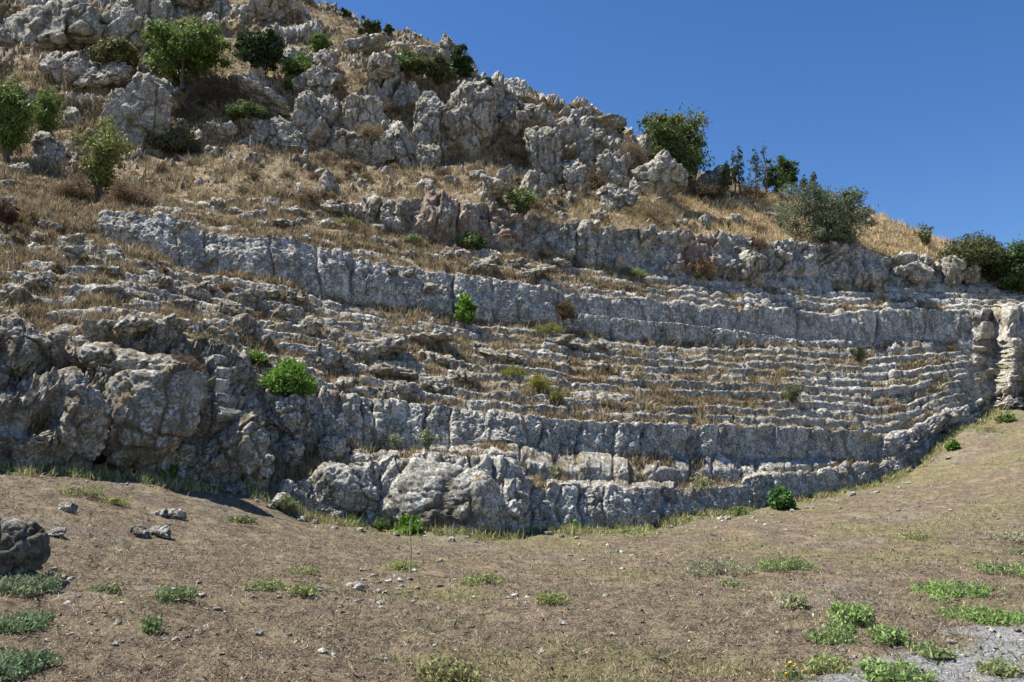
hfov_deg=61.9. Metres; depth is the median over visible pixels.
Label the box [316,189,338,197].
scrub tuft
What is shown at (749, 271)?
limestone boulder
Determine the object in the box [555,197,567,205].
scrub tuft
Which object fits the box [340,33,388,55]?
limestone boulder
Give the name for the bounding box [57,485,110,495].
weed
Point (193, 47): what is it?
broadleaf tree
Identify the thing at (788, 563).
weed
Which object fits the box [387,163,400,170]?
scrub tuft
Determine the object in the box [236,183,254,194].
scrub tuft
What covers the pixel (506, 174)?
limestone boulder
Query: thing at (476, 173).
limestone rock
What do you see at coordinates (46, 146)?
limestone boulder
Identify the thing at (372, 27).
evergreen shrub
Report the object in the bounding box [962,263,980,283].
limestone boulder
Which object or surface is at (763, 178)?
leafy shoot
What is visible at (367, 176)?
scrub tuft
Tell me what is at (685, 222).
limestone rock
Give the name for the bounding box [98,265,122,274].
limestone rock
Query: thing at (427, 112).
limestone boulder
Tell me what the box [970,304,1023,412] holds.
cliff
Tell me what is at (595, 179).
dead shrub
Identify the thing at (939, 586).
weed
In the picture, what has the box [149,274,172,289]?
limestone rock
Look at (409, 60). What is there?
leafy shrub
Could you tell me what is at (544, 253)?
dead shrub
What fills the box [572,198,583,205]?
scrub tuft
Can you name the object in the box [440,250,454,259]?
limestone rock
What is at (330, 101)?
limestone crag
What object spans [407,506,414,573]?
thistle
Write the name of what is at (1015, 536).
weed
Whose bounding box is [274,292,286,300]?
scrub tuft
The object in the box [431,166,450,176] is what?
scrub tuft
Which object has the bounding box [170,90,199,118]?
dead shrub
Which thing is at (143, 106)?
limestone boulder
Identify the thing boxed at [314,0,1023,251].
sky
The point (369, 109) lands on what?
limestone boulder
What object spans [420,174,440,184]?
scrub tuft
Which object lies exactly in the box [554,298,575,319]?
dead shrub
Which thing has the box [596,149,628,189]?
limestone boulder
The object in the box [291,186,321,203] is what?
dead shrub
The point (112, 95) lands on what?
limestone crag
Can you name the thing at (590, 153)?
limestone crag
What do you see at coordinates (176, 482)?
tall grass
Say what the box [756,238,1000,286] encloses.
rock scarp
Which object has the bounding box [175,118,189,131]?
limestone rock
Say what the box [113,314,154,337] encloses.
limestone rock
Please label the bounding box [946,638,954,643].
pebble
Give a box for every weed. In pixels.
[0,568,65,596]
[0,609,56,634]
[0,645,69,681]
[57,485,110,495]
[85,580,124,593]
[98,494,132,504]
[140,614,165,633]
[152,582,200,601]
[227,513,256,522]
[241,576,288,590]
[283,581,318,595]
[289,564,319,574]
[383,557,421,569]
[416,654,480,681]
[457,570,508,585]
[535,590,569,604]
[581,524,608,531]
[603,525,656,535]
[670,556,761,576]
[716,577,749,588]
[751,555,822,571]
[767,661,811,680]
[774,591,809,608]
[800,624,860,644]
[803,649,853,674]
[822,597,876,626]
[823,620,856,634]
[849,653,939,681]
[866,621,914,644]
[894,531,938,539]
[904,637,958,659]
[907,577,1009,600]
[936,604,1023,626]
[965,426,1008,431]
[967,656,1022,677]
[972,559,1023,576]
[984,530,1023,541]
[1000,544,1023,553]
[1001,608,1023,622]
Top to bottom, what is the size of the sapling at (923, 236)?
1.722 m
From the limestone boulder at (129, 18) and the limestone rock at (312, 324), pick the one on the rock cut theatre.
the limestone rock at (312, 324)
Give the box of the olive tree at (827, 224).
[766,173,878,244]
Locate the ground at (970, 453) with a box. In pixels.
[0,409,1023,681]
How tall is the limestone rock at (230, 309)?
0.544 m
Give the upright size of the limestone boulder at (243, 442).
1.372 m
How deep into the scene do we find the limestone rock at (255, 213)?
29.35 m
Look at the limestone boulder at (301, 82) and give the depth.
42.82 m
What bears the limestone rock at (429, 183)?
on the hillside
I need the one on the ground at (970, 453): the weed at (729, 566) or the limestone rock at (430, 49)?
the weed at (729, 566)
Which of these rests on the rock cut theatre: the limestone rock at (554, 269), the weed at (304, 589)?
the limestone rock at (554, 269)
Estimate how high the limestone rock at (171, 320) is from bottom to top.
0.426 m
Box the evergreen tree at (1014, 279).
[985,234,1023,294]
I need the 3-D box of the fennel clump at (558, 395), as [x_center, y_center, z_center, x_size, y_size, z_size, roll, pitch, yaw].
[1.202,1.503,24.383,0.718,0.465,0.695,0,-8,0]
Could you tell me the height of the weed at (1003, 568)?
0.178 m
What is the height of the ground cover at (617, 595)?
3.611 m
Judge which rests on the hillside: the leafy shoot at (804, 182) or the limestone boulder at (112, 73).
the leafy shoot at (804, 182)
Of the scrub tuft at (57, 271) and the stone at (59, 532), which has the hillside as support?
the scrub tuft at (57, 271)
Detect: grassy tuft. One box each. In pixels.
[275,493,299,514]
[531,322,565,333]
[781,384,807,402]
[849,345,869,360]
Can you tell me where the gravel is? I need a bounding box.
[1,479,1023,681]
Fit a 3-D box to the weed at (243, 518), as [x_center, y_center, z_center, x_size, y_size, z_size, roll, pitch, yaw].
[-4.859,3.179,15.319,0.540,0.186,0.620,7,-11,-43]
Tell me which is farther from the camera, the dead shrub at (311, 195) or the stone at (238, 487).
the dead shrub at (311, 195)
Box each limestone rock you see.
[0,196,16,203]
[1,179,15,185]
[1,283,32,304]
[9,162,30,173]
[23,273,55,293]
[37,219,63,231]
[62,245,84,258]
[63,107,85,126]
[68,233,86,240]
[80,318,117,342]
[97,283,131,298]
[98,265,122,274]
[113,228,125,232]
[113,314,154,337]
[131,293,160,304]
[134,258,150,269]
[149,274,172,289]
[161,313,190,328]
[172,298,197,311]
[174,221,190,233]
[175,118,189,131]
[179,284,211,299]
[186,319,212,334]
[192,128,207,143]
[197,256,216,266]
[198,280,222,291]
[202,325,239,344]
[204,142,225,155]
[208,197,226,209]
[213,121,237,142]
[218,300,253,316]
[228,207,248,215]
[228,288,263,301]
[230,313,256,334]
[239,208,267,220]
[245,151,260,163]
[245,197,258,203]
[259,287,279,299]
[259,333,272,344]
[267,304,294,320]
[268,321,294,332]
[269,218,298,226]
[279,205,309,216]
[286,290,307,304]
[292,154,310,167]
[297,315,322,334]
[302,342,339,371]
[315,168,324,175]
[318,167,340,193]
[320,199,353,213]
[320,325,356,345]
[328,350,354,370]
[330,376,356,392]
[331,121,340,126]
[335,201,360,217]
[343,342,379,360]
[357,178,367,186]
[361,191,382,217]
[368,337,408,355]
[368,362,418,380]
[372,224,384,231]
[374,383,394,399]
[380,166,394,176]
[382,33,394,41]
[386,267,397,276]
[392,42,409,49]
[393,197,409,222]
[393,382,422,399]
[403,269,414,277]
[404,249,416,258]
[408,328,453,345]
[415,178,434,190]
[417,45,437,55]
[417,349,466,368]
[417,375,453,392]
[421,282,438,293]
[422,252,438,260]
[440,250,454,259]
[444,175,459,186]
[447,367,479,385]
[455,248,470,259]
[465,261,500,275]
[468,341,487,355]
[469,169,487,181]
[479,347,527,365]
[482,258,498,263]
[501,257,527,267]
[514,268,546,278]
[516,167,526,176]
[533,264,559,274]
[542,203,553,208]
[547,189,559,199]
[548,257,571,268]
[552,334,574,344]
[554,211,564,219]
[564,193,577,206]
[567,217,579,229]
[568,343,591,352]
[584,360,610,370]
[587,219,600,229]
[587,340,611,351]
[593,208,609,216]
[652,197,663,204]
[677,219,688,224]
[698,214,711,228]
[725,213,740,225]
[738,214,747,225]
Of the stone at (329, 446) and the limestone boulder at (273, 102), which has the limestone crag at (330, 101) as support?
the limestone boulder at (273, 102)
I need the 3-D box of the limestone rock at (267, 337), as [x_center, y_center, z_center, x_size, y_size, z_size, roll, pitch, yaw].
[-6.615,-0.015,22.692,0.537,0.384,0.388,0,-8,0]
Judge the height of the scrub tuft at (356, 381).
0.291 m
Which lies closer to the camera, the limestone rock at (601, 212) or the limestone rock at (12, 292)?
the limestone rock at (12, 292)
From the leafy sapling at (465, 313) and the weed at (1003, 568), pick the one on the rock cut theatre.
the leafy sapling at (465, 313)
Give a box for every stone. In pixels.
[46,527,66,537]
[58,502,77,512]
[128,524,150,537]
[148,508,186,519]
[148,521,170,537]
[224,481,249,494]
[243,453,274,481]
[272,492,294,511]
[276,438,304,466]
[297,516,307,520]
[317,434,349,459]
[319,508,344,520]
[346,581,363,590]
[544,531,552,534]
[847,491,855,495]
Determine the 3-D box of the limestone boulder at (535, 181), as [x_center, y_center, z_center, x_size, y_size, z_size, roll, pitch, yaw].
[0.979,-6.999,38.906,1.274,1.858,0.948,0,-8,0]
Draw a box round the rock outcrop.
[0,312,292,497]
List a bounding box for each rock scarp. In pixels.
[388,189,558,262]
[555,219,758,274]
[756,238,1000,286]
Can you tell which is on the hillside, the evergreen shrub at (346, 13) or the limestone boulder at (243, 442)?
the evergreen shrub at (346, 13)
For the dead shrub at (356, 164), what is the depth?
38.30 m
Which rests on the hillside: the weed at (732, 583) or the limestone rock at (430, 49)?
the limestone rock at (430, 49)
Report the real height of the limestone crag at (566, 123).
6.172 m
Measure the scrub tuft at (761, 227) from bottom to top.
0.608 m
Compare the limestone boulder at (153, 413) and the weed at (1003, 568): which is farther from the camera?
the limestone boulder at (153, 413)
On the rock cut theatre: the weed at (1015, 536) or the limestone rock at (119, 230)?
the limestone rock at (119, 230)
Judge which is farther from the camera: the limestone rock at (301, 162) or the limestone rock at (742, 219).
the limestone rock at (742, 219)
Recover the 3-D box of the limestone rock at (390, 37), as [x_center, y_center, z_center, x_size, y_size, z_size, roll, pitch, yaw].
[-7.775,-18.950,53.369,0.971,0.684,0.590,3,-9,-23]
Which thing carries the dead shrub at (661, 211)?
on the hillside
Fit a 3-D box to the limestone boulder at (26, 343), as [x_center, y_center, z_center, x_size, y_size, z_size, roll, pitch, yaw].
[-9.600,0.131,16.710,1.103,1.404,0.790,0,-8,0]
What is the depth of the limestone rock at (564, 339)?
29.14 m
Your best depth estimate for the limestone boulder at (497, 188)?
35.57 m
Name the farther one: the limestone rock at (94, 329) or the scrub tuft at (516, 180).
the scrub tuft at (516, 180)
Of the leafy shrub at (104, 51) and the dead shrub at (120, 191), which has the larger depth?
the leafy shrub at (104, 51)
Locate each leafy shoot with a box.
[721,160,731,197]
[729,151,739,197]
[737,146,746,196]
[745,149,762,193]
[757,141,770,193]
[799,174,808,191]
[809,171,817,187]
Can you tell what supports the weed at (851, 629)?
on the ground at (970, 453)
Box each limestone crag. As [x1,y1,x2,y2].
[0,59,89,143]
[77,49,186,157]
[229,66,358,153]
[350,50,478,162]
[474,70,590,166]
[580,123,642,178]
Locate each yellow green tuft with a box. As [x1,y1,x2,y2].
[337,217,361,224]
[400,233,424,242]
[617,266,647,276]
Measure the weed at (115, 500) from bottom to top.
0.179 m
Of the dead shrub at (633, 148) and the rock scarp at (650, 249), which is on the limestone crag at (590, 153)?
the dead shrub at (633, 148)
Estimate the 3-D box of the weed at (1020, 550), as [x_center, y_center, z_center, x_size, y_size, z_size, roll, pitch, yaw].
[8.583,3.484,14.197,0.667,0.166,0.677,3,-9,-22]
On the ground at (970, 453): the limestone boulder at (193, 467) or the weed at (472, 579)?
the weed at (472, 579)
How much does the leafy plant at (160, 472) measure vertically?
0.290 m
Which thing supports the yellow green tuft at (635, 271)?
on the rock cut theatre
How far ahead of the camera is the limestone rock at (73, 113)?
39.14 m
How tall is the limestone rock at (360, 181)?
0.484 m
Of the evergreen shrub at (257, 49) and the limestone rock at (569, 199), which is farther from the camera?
the evergreen shrub at (257, 49)
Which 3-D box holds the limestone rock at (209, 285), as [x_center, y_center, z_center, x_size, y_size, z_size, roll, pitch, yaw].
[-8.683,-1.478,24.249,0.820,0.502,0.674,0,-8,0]
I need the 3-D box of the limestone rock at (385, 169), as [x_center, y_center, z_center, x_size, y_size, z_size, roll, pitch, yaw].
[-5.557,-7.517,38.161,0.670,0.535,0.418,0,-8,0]
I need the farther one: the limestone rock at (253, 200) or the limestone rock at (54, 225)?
the limestone rock at (253, 200)
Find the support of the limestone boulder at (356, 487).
on the ground at (970, 453)
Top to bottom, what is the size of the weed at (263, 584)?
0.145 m
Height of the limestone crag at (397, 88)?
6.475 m
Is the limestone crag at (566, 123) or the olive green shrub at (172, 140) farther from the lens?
the limestone crag at (566, 123)
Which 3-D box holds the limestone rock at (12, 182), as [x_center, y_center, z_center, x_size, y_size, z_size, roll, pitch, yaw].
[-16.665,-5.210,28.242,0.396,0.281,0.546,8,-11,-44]
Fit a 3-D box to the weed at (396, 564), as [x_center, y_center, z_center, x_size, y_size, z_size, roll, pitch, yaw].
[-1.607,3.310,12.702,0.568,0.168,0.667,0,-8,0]
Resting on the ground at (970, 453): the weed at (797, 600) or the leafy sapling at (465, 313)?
the weed at (797, 600)
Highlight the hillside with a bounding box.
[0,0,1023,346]
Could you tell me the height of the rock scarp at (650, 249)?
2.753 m
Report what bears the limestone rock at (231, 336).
on the rock cut theatre
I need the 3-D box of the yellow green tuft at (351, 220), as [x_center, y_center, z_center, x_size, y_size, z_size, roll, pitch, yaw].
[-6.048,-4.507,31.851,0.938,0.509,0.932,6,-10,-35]
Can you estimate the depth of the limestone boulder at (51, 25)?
45.95 m
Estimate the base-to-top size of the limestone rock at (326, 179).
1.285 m
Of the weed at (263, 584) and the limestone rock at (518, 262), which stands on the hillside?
the limestone rock at (518, 262)
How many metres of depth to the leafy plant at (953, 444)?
33.80 m
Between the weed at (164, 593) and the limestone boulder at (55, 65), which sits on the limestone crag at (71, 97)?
the limestone boulder at (55, 65)
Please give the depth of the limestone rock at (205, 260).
26.01 m
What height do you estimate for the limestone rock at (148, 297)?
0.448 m
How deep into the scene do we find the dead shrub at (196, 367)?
18.18 m
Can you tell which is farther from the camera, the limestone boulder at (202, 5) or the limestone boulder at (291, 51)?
the limestone boulder at (202, 5)
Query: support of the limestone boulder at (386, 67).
on the limestone crag at (397, 88)
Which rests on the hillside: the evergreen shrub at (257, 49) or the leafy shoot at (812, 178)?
the leafy shoot at (812, 178)
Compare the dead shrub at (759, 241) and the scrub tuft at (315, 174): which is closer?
the scrub tuft at (315, 174)
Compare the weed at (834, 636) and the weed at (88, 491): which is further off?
the weed at (88, 491)
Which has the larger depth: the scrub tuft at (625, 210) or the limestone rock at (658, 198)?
the limestone rock at (658, 198)
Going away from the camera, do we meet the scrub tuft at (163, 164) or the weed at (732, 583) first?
the weed at (732, 583)
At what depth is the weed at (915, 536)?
16.53 m
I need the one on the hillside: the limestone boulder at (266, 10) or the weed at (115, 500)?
the limestone boulder at (266, 10)
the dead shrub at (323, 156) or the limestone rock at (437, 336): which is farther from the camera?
the dead shrub at (323, 156)
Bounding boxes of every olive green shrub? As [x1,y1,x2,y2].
[140,123,200,153]
[420,51,458,84]
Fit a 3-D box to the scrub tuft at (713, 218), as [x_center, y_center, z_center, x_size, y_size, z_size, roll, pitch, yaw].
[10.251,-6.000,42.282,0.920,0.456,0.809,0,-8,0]
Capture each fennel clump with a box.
[498,362,530,376]
[526,371,551,388]
[545,387,565,400]
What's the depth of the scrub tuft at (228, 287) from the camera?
24.74 m
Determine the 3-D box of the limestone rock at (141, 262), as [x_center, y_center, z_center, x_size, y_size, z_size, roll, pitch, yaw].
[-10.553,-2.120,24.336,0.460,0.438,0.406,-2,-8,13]
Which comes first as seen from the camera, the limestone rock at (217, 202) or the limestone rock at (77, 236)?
the limestone rock at (77, 236)
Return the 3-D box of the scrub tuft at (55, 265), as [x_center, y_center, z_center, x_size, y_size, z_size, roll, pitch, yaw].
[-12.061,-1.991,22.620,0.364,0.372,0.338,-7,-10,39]
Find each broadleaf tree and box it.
[138,4,233,90]
[637,102,714,180]
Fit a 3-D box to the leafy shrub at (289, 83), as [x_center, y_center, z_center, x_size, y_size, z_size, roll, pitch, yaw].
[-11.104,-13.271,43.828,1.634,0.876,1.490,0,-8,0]
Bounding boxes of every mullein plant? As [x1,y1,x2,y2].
[389,433,404,449]
[413,428,439,450]
[548,464,569,475]
[685,474,718,488]
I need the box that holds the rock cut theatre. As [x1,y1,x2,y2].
[93,208,1023,532]
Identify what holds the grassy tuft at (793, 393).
on the rock cut theatre
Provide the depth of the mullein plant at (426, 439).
20.03 m
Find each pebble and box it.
[62,600,72,604]
[255,630,263,635]
[317,647,327,653]
[559,620,566,624]
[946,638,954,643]
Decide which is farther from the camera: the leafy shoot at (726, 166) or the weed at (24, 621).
the leafy shoot at (726, 166)
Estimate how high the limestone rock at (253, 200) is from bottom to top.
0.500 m
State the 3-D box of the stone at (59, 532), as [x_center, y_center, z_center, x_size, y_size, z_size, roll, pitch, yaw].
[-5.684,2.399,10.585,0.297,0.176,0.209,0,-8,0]
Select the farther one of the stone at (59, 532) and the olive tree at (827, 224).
the olive tree at (827, 224)
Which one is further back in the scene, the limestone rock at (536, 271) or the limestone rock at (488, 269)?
the limestone rock at (536, 271)
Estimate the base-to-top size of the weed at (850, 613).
0.260 m
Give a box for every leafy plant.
[157,469,167,478]
[167,464,178,478]
[345,514,357,523]
[372,516,389,530]
[391,513,424,535]
[566,518,581,528]
[729,506,750,515]
[766,485,797,509]
[944,439,960,449]
[993,413,1016,420]
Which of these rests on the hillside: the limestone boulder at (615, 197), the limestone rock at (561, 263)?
the limestone boulder at (615, 197)
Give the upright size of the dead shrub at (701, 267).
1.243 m
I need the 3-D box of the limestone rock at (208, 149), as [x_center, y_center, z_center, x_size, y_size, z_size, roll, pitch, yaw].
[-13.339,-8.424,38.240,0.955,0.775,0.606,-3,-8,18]
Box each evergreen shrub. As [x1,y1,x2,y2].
[230,26,287,74]
[340,6,352,18]
[356,15,381,34]
[382,22,394,33]
[450,42,474,79]
[478,76,493,86]
[761,154,799,198]
[934,230,1022,271]
[981,269,1017,281]
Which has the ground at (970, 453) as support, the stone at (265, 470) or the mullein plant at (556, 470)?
the stone at (265, 470)
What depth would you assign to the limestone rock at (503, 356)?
26.23 m
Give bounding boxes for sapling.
[66,114,133,198]
[453,290,477,328]
[913,223,933,246]
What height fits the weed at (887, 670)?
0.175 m
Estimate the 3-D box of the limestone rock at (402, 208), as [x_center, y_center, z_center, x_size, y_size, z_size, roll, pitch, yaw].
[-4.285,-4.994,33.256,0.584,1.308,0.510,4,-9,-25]
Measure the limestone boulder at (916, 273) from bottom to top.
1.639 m
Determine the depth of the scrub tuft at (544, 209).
36.76 m
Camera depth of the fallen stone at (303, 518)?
17.16 m
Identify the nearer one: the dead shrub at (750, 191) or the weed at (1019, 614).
the weed at (1019, 614)
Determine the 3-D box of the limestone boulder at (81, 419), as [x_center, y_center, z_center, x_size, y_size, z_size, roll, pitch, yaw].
[-8.326,1.551,16.378,1.008,2.138,0.969,-6,-10,37]
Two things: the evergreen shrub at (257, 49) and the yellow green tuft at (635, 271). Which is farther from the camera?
the evergreen shrub at (257, 49)
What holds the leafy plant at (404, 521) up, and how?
on the ground at (970, 453)
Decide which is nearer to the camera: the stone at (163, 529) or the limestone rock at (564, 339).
the stone at (163, 529)
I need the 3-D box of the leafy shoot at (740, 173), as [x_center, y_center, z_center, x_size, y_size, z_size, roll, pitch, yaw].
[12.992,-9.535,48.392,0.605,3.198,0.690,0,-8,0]
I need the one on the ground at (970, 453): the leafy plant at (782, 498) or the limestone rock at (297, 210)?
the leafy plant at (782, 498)
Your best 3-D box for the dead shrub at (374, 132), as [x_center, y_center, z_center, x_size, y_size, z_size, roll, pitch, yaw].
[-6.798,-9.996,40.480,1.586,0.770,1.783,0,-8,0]
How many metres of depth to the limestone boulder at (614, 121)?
48.57 m
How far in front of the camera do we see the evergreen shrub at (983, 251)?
44.82 m
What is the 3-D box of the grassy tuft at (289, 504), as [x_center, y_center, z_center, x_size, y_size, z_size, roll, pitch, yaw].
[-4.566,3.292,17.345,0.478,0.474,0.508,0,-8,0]
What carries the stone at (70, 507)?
on the ground at (970, 453)
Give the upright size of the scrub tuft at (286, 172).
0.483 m
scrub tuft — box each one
[1,229,26,242]
[50,259,63,270]
[51,269,65,274]
[64,151,72,159]
[71,160,86,167]
[78,253,93,260]
[152,162,169,171]
[158,265,169,273]
[193,333,213,340]
[217,282,232,290]
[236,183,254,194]
[246,171,259,180]
[251,145,277,156]
[251,358,272,367]
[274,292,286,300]
[277,168,296,177]
[305,170,320,179]
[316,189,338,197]
[342,375,359,383]
[343,168,353,178]
[358,171,373,181]
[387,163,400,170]
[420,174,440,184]
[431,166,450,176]
[513,176,522,185]
[530,201,543,208]
[534,199,549,204]
[541,207,553,213]
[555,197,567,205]
[558,184,567,195]
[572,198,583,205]
[588,193,597,200]
[594,217,611,221]
[620,206,636,214]
[670,219,680,226]
[687,222,698,228]
[710,216,723,222]
[711,217,730,226]
[744,220,760,227]
[753,223,770,232]
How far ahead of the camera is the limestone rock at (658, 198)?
41.32 m
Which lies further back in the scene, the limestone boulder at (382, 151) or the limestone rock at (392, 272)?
the limestone boulder at (382, 151)
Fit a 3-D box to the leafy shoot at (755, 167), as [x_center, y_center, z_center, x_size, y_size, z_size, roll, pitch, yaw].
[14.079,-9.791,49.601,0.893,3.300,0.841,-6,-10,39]
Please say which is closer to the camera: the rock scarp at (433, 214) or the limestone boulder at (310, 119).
the rock scarp at (433, 214)
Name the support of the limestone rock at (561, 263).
on the rock cut theatre
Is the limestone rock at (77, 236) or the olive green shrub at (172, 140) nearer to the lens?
the limestone rock at (77, 236)
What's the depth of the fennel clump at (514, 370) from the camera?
24.93 m
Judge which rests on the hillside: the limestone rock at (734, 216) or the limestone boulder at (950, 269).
the limestone rock at (734, 216)
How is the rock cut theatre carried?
on the ground at (970, 453)
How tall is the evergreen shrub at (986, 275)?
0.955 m
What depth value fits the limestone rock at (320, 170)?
36.63 m
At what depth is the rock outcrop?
17.73 m
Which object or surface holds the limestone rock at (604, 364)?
on the rock cut theatre
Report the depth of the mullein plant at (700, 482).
24.24 m
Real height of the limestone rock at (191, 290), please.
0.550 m
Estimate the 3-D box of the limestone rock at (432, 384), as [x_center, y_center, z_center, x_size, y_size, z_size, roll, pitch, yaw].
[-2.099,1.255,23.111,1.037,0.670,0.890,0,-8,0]
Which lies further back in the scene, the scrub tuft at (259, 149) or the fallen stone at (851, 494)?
the scrub tuft at (259, 149)
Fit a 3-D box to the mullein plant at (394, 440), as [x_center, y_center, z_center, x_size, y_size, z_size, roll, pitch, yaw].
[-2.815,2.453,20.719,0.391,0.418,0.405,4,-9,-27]
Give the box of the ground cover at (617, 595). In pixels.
[3,429,1023,681]
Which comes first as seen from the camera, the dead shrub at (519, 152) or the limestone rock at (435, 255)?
the limestone rock at (435, 255)
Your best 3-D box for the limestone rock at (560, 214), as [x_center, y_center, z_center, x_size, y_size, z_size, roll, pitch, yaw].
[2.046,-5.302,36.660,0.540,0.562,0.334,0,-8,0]
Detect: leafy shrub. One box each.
[0,72,46,161]
[30,85,69,140]
[84,34,142,67]
[219,99,270,121]
[246,348,269,360]
[256,356,317,394]
[279,52,314,75]
[281,73,297,89]
[306,31,331,52]
[395,46,426,74]
[452,230,491,248]
[503,186,540,213]
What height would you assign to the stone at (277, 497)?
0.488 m
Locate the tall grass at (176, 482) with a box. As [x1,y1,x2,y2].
[0,407,1012,540]
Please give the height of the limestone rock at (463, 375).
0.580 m
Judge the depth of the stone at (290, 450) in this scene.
19.38 m
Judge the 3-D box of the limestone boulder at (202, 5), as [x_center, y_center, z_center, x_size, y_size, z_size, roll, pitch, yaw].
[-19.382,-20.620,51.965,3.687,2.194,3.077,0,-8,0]
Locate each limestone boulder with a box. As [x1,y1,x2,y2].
[0,313,51,379]
[0,517,50,579]
[5,0,107,52]
[31,131,64,165]
[38,51,88,83]
[46,366,111,472]
[73,60,134,89]
[73,342,181,371]
[95,72,173,156]
[101,0,179,50]
[102,363,216,472]
[174,0,215,11]
[176,449,211,488]
[206,412,269,473]
[232,73,292,116]
[240,0,304,21]
[241,117,276,146]
[259,388,312,438]
[269,115,308,153]
[277,44,306,65]
[289,90,329,147]
[291,63,341,93]
[306,48,338,70]
[312,460,384,517]
[331,128,374,162]
[339,92,387,133]
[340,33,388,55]
[365,54,396,79]
[370,130,396,165]
[377,457,513,536]
[387,120,416,168]
[413,91,441,145]
[415,143,440,169]
[437,31,466,78]
[439,106,473,141]
[447,79,498,148]
[480,173,513,198]
[493,98,537,137]
[496,164,514,182]
[500,478,524,534]
[520,169,547,199]
[523,126,562,185]
[562,158,588,195]
[585,113,626,128]
[590,131,610,153]
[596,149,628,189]
[596,183,638,210]
[628,149,688,197]
[634,133,658,164]
[691,164,731,188]
[728,245,767,287]
[849,260,887,292]
[893,261,934,285]
[934,255,966,288]
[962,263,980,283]
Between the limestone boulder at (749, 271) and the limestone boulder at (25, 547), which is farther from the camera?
the limestone boulder at (749, 271)
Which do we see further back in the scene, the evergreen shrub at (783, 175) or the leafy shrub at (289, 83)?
the evergreen shrub at (783, 175)
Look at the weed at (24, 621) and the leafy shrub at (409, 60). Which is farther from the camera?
the leafy shrub at (409, 60)
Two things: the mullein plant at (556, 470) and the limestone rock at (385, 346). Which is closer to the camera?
the mullein plant at (556, 470)
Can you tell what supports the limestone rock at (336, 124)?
on the hillside
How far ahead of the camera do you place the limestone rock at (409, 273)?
28.66 m
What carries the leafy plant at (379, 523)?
on the ground at (970, 453)
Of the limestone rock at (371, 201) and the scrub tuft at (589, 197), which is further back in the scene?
the scrub tuft at (589, 197)
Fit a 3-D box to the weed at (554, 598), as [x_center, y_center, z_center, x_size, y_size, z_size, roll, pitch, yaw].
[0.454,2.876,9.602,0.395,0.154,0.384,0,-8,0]
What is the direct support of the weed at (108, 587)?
on the ground at (970, 453)
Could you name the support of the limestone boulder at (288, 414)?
on the rock outcrop
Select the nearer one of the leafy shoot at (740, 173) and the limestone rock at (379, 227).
the limestone rock at (379, 227)
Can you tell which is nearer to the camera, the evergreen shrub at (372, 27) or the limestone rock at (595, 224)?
the limestone rock at (595, 224)
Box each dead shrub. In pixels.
[0,198,21,231]
[43,170,100,198]
[101,177,158,205]
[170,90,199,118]
[173,353,207,372]
[186,69,236,106]
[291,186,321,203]
[309,148,341,162]
[341,159,366,170]
[352,122,383,140]
[382,97,399,114]
[502,143,527,159]
[537,242,555,259]
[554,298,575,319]
[586,166,608,190]
[615,135,650,160]
[625,196,678,220]
[685,180,728,198]
[689,253,717,279]
[736,181,773,198]
[748,232,774,249]
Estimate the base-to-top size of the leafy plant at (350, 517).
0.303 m
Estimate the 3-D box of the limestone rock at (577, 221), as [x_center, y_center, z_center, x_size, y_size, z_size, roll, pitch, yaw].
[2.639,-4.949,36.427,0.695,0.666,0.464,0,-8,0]
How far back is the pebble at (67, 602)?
7.98 m
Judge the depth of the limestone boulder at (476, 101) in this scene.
42.78 m
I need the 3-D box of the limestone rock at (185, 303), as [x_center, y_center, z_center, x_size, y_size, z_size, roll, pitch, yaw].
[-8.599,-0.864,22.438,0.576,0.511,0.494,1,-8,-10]
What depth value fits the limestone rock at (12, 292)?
20.04 m
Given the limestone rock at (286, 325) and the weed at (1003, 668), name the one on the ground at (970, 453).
the weed at (1003, 668)
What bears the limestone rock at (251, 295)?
on the rock cut theatre
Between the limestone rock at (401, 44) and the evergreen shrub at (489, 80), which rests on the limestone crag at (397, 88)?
the evergreen shrub at (489, 80)
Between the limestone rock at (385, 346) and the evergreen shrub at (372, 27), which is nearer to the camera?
the limestone rock at (385, 346)
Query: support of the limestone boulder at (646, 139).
on the hillside
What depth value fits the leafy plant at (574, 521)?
19.99 m
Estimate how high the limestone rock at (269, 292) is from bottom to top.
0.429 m
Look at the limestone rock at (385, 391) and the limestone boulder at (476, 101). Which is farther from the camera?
the limestone boulder at (476, 101)
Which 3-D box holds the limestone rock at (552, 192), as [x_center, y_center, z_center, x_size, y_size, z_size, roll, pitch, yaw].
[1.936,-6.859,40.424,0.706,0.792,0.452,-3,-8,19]
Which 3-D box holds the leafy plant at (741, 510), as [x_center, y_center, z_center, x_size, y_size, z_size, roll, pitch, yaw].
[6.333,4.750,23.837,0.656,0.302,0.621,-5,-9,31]
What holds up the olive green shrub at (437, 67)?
on the hillside
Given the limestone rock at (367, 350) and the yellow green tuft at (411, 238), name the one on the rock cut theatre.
the limestone rock at (367, 350)
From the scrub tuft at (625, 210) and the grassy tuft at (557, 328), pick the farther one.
the scrub tuft at (625, 210)
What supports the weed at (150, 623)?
on the ground at (970, 453)
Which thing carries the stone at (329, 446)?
on the rock cut theatre

